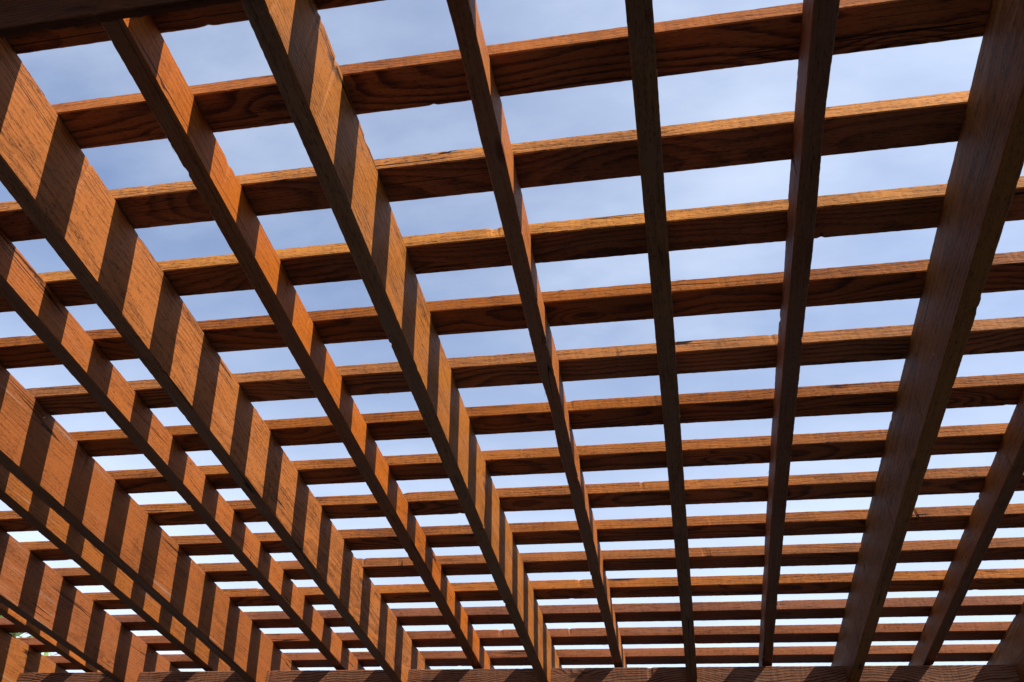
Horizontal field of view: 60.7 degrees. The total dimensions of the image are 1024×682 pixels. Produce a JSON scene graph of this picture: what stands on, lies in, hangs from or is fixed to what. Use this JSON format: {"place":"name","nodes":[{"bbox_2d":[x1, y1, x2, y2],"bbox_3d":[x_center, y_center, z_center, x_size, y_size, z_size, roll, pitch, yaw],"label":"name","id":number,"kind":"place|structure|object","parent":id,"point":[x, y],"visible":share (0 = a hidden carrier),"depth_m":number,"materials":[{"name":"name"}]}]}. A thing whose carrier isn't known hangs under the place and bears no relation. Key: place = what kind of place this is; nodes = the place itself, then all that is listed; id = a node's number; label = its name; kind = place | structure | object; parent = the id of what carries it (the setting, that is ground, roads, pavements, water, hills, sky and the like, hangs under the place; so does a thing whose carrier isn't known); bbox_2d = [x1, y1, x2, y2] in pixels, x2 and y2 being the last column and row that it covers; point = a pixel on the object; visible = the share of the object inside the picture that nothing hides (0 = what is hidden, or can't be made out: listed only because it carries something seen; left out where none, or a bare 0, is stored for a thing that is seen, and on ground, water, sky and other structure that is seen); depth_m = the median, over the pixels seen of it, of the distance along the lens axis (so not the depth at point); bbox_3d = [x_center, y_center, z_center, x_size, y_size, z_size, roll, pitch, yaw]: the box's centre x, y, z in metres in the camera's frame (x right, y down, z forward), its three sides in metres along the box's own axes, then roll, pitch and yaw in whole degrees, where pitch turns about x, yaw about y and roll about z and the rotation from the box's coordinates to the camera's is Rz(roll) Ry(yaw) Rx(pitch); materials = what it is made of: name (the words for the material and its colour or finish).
{"place":"outdoors","nodes":[
{"label":"outdoors","id":0,"kind":"place"},
{"bbox_2d":[0,586,77,655],"bbox_3d":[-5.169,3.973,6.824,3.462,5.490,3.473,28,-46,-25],"label":"tree","id":1,"kind":"object","parent":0,"point":[19,634],"visible":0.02,"depth_m":7.98,"materials":[{"name":"green plant"}]},
{"bbox_2d":[0,0,1023,681],"bbox_3d":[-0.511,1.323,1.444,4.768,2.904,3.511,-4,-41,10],"label":"pergola","id":2,"kind":"object","parent":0,"point":[64,492],"visible":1,"depth_m":2.04,"materials":[{"name":"brown wood"}]},
{"bbox_2d":[0,0,1023,672],"label":"sky","id":3,"kind":"structure","parent":0,"point":[387,29],"materials":[{"name":"blue"}]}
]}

